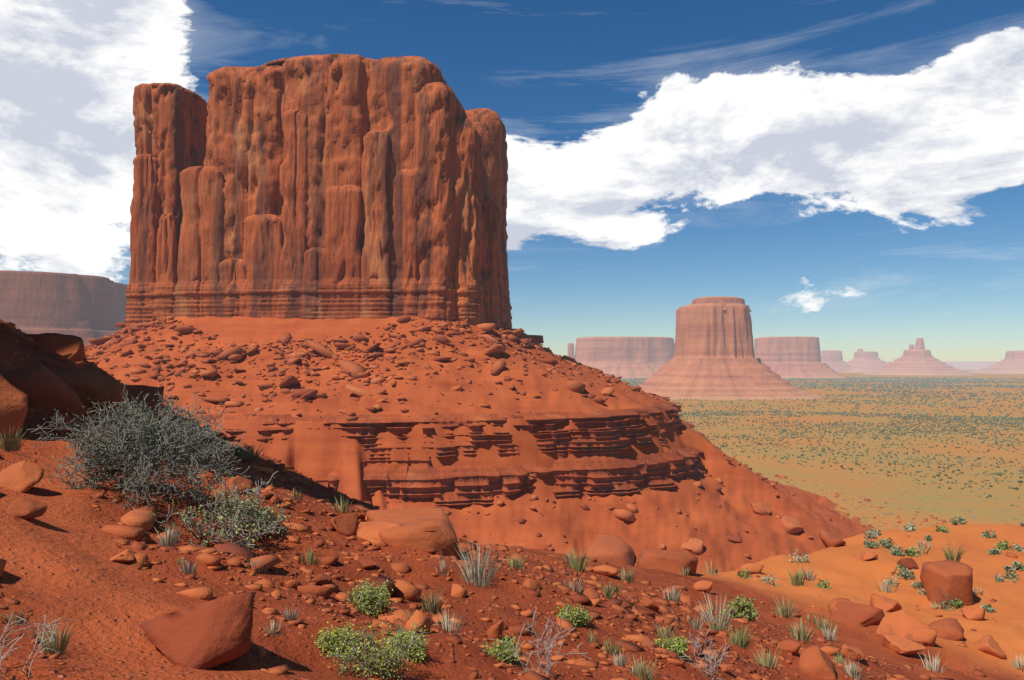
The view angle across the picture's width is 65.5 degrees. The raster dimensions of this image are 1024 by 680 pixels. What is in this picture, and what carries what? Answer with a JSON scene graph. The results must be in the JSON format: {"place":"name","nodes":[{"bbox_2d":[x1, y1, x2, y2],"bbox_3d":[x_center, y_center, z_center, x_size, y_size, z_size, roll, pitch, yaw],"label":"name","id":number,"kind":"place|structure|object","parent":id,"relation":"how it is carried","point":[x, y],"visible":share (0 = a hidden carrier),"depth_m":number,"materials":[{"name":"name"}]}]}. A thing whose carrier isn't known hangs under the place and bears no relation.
{"place":"outdoors","nodes":[
{"label":"outdoors","id":0,"kind":"place"},
{"bbox_2d":[0,316,1023,679],"bbox_3d":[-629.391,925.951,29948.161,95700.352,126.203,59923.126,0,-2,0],"label":"terrain","id":1,"kind":"structure","parent":0,"point":[62,550],"depth_m":279.80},
{"bbox_2d":[0,270,127,345],"bbox_3d":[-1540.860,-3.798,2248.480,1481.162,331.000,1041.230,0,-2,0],"label":"mesa","id":2,"kind":"structure","parent":1,"relation":"on","point":[84,307],"depth_m":2015.70,"materials":[{"name":"brown stone"}]},
{"bbox_2d":[20,383,250,512],"bbox_3d":[-5.003,1.724,10.945,2.762,2.250,2.779,1,-2,-24],"label":"dry shrub","id":3,"kind":"object","parent":1,"relation":"on","point":[129,447],"visible":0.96,"depth_m":10.85,"materials":[{"name":"plant"}]},
{"bbox_2d":[124,53,511,328],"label":"butte","id":4,"kind":"object","parent":1,"relation":"on","point":[342,186],"visible":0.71,"depth_m":411.21,"materials":[{"name":"stone"}]},
{"bbox_2d":[0,465,729,679],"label":"shrubs","id":5,"kind":"object","parent":1,"relation":"on","point":[247,512],"visible":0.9,"depth_m":10.15,"materials":[{"name":"plant"}]},
{"bbox_2d":[84,316,658,420],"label":"talus boulders","id":6,"kind":"object","parent":1,"relation":"on","point":[354,370],"visible":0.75,"depth_m":368.46,"materials":[{"name":"red stone"}]},
{"bbox_2d":[179,394,705,509],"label":"rock ledges","id":7,"kind":"object","parent":1,"relation":"on","point":[603,468],"visible":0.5,"depth_m":310.80,"materials":[{"name":"stone"}]},
{"bbox_2d":[0,333,1006,679],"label":"boulders","id":8,"kind":"object","parent":1,"relation":"on","point":[208,635],"visible":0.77,"depth_m":14.39,"materials":[{"name":"red stone"}]},
{"bbox_2d":[0,321,1018,679],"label":"stones","id":9,"kind":"object","parent":1,"relation":"on","point":[132,527],"visible":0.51,"depth_m":10.31,"materials":[{"name":"red stone"}]},
{"bbox_2d":[0,425,1023,679],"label":"grass tufts","id":10,"kind":"object","parent":1,"relation":"on","point":[168,539],"visible":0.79,"depth_m":13.72,"materials":[{"name":"green plant"}]},
{"bbox_2d":[312,574,759,679],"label":"green shrubs","id":11,"kind":"object","parent":1,"relation":"on","point":[410,643],"visible":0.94,"depth_m":6.31,"materials":[{"name":"green plant"}]},
{"bbox_2d":[439,431,946,571],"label":"slope rocks","id":12,"kind":"object","parent":1,"relation":"on","point":[623,514],"visible":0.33,"depth_m":308.01,"materials":[{"name":"red stone"}]},
{"bbox_2d":[568,336,846,378],"bbox_3d":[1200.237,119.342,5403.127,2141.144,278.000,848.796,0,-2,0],"label":"distant mesas","id":13,"kind":"structure","parent":1,"relation":"on","point":[648,357],"depth_m":5192.39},
{"bbox_2d":[638,296,824,399],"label":"butte","id":14,"kind":"object","parent":1,"relation":"on","point":[713,358],"visible":0.91,"depth_m":2207.80,"materials":[{"name":"stone"}]},
{"bbox_2d":[620,376,1023,506],"bbox_3d":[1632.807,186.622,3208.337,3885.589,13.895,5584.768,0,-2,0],"label":"scrub bushes","id":15,"kind":"object","parent":1,"relation":"on","point":[911,381],"visible":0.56,"depth_m":1310.97,"materials":[{"name":"green plant"}]},
{"bbox_2d":[737,514,1023,612],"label":"small shrubs","id":16,"kind":"object","parent":1,"relation":"on","point":[899,551],"visible":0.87,"depth_m":59.10,"materials":[{"name":"green plant"}]},
{"bbox_2d":[789,532,1017,634],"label":"apron rocks","id":17,"kind":"object","parent":1,"relation":"on","point":[1008,555],"visible":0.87,"depth_m":61.84,"materials":[{"name":"stone"}]},
{"bbox_2d":[820,338,1023,374],"bbox_3d":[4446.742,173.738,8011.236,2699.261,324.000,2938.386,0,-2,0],"label":"distant buttes","id":18,"kind":"object","parent":1,"relation":"on","point":[919,359],"visible":0.93,"depth_m":7733.46,"materials":[{"name":"stone"}]},
{"bbox_2d":[846,361,999,369],"bbox_3d":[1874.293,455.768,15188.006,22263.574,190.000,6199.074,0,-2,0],"label":"horizon mesas","id":19,"kind":"structure","parent":1,"relation":"on","point":[968,365],"depth_m":14273.82,"materials":[{"name":"pink stone"}]},
{"bbox_2d":[0,0,1023,361],"label":"sky","id":20,"kind":"structure","parent":0,"point":[851,172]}
]}

